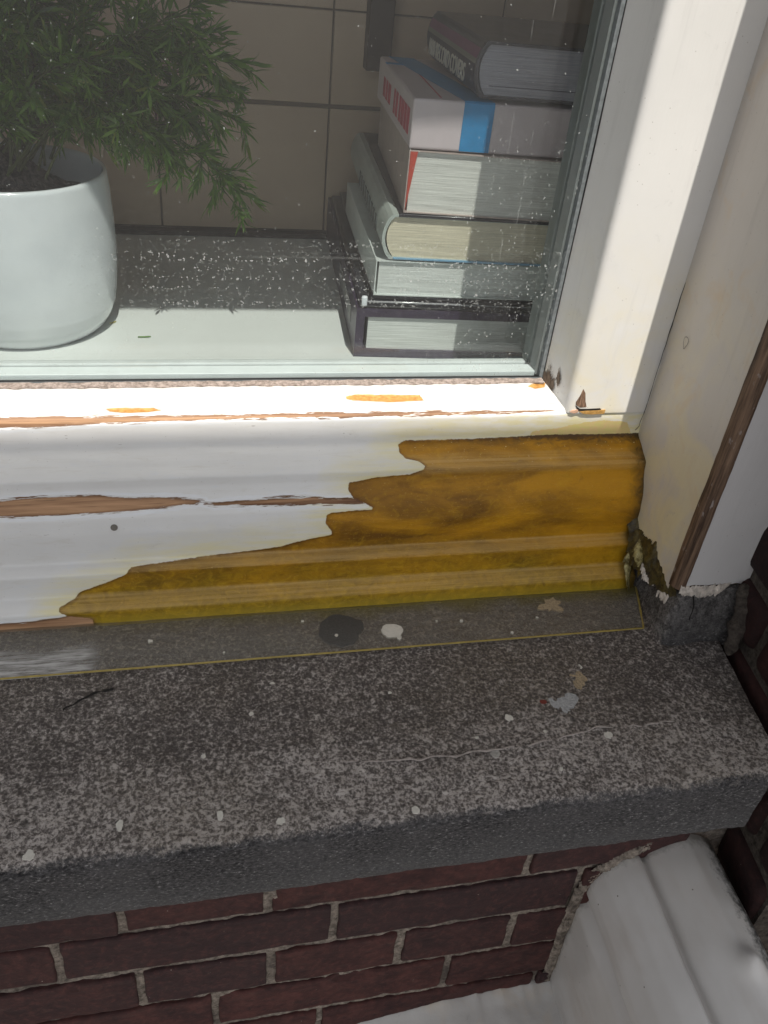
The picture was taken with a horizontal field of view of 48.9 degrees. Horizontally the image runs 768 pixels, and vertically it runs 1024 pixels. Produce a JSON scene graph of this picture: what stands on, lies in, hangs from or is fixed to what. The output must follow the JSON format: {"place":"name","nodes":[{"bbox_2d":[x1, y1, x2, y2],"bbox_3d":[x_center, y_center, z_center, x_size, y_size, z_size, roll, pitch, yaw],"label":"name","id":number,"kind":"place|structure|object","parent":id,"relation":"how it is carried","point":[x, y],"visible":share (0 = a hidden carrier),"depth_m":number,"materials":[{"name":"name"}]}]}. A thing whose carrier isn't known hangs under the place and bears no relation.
{"place":"outdoors","nodes":[
{"label":"outdoors","id":0,"kind":"place"},
{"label":"room walls","id":1,"kind":"structure","parent":0,"visible":0},
{"bbox_2d":[0,234,527,363],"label":"interior sill","id":2,"kind":"structure","parent":1,"relation":"on","point":[153,270],"depth_m":1.05,"materials":[{"name":"paint"}]},
{"bbox_2d":[0,142,116,349],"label":"flower pot","id":3,"kind":"object","parent":2,"relation":"on","point":[56,302],"visible":0.96,"depth_m":0.86,"materials":[{"name":"white ceramic"}]},
{"bbox_2d":[0,0,272,235],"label":"asparagus fern","id":4,"kind":"object","parent":3,"relation":"in","point":[98,93],"visible":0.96,"depth_m":0.81,"materials":[{"name":"green plant"}]},
{"bbox_2d":[326,197,529,358],"bbox_3d":[0.074,-0.324,1.133,0.271,0.058,0.420,0,36,-9],"label":"book","id":5,"kind":"object","parent":2,"relation":"on","point":[412,333],"visible":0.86,"depth_m":0.96,"materials":[{"name":"white paper"}]},
{"bbox_2d":[331,192,532,312],"bbox_3d":[0.077,-0.348,1.103,0.260,0.014,0.401,0,36,-9],"label":"notebook","id":6,"kind":"object","parent":5,"relation":"on","point":[367,298],"visible":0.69,"depth_m":0.95,"materials":[{"name":"black paper"}]},
{"bbox_2d":[346,182,539,300],"bbox_3d":[0.093,-0.342,1.051,0.250,0.039,0.300,0,36,-9],"label":"book","id":7,"kind":"object","parent":6,"relation":"on","point":[385,275],"visible":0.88,"depth_m":0.93,"materials":[{"name":"white paper"}]},
{"bbox_2d":[351,132,548,266],"bbox_3d":[0.096,-0.397,1.052,0.244,0.048,0.371,0,36,-9],"label":"book","id":8,"kind":"object","parent":7,"relation":"on","point":[404,236],"visible":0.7,"depth_m":0.91,"materials":[{"name":"beige paper"}]},
{"bbox_2d":[378,103,561,221],"bbox_3d":[0.125,-0.421,0.993,0.235,0.061,0.301,1,36,-7],"label":"book","id":9,"kind":"object","parent":8,"relation":"on","point":[456,183],"visible":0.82,"depth_m":0.87,"materials":[{"name":"white paper"}]},
{"bbox_2d":[377,56,572,158],"bbox_3d":[0.126,-0.456,0.948,0.236,0.047,0.261,0,36,-9],"label":"book box","id":10,"kind":"object","parent":9,"relation":"on","point":[413,94],"visible":0.74,"depth_m":0.84,"materials":[{"name":"white paper"}]},
{"bbox_2d":[427,11,588,104],"bbox_3d":[0.179,-0.497,0.925,0.225,0.049,0.245,-1,36,-10],"label":"book","id":11,"kind":"object","parent":10,"relation":"on","point":[495,52],"visible":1,"depth_m":0.83,"materials":[{"name":"grey paper"}]},
{"bbox_2d":[0,0,593,238],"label":"tiled wall","id":12,"kind":"structure","parent":1,"relation":"on","point":[322,58],"depth_m":1.18,"materials":[{"name":"beige tile"}]},
{"label":"ground","id":13,"kind":"structure","parent":0,"visible":0},
{"bbox_2d":[0,828,727,1023],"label":"brick wall","id":14,"kind":"structure","parent":13,"relation":"on","point":[355,950],"depth_m":0.73,"materials":[{"name":"brown brick"}]},
{"bbox_2d":[0,0,767,631],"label":"window frame","id":15,"kind":"object","parent":14,"relation":"attached to","point":[618,438],"visible":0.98,"depth_m":0.72,"materials":[{"name":"paint"}]},
{"bbox_2d":[0,0,617,379],"bbox_3d":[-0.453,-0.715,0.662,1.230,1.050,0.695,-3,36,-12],"label":"double glazing","id":16,"kind":"structure","parent":15,"relation":"attached to","point":[603,13],"depth_m":0.75,"materials":[{"name":"clear glass"}]},
{"bbox_2d":[0,564,767,926],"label":"stone sill","id":17,"kind":"structure","parent":14,"relation":"attached to","point":[122,790],"depth_m":0.65,"materials":[{"name":"grey stone"}]},
{"bbox_2d":[0,586,643,679],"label":"plastic strip","id":18,"kind":"object","parent":17,"relation":"on","point":[340,631],"visible":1,"depth_m":0.74,"materials":[{"name":"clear plastic"}]},
{"bbox_2d":[358,979,561,1023],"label":"painted ledge","id":19,"kind":"object","parent":14,"relation":"attached to","point":[532,1002],"visible":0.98,"depth_m":0.84,"materials":[{"name":"white paint"}]},
{"bbox_2d":[543,834,767,1023],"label":"painted moulding","id":20,"kind":"object","parent":14,"relation":"attached to","point":[666,935],"visible":0.98,"depth_m":0.71,"materials":[{"name":"white paint"}]},
{"bbox_2d":[717,527,767,954],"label":"side brick wall","id":21,"kind":"structure","parent":13,"relation":"on","point":[742,854],"depth_m":0.74,"materials":[{"name":"brown brick"}]}
]}

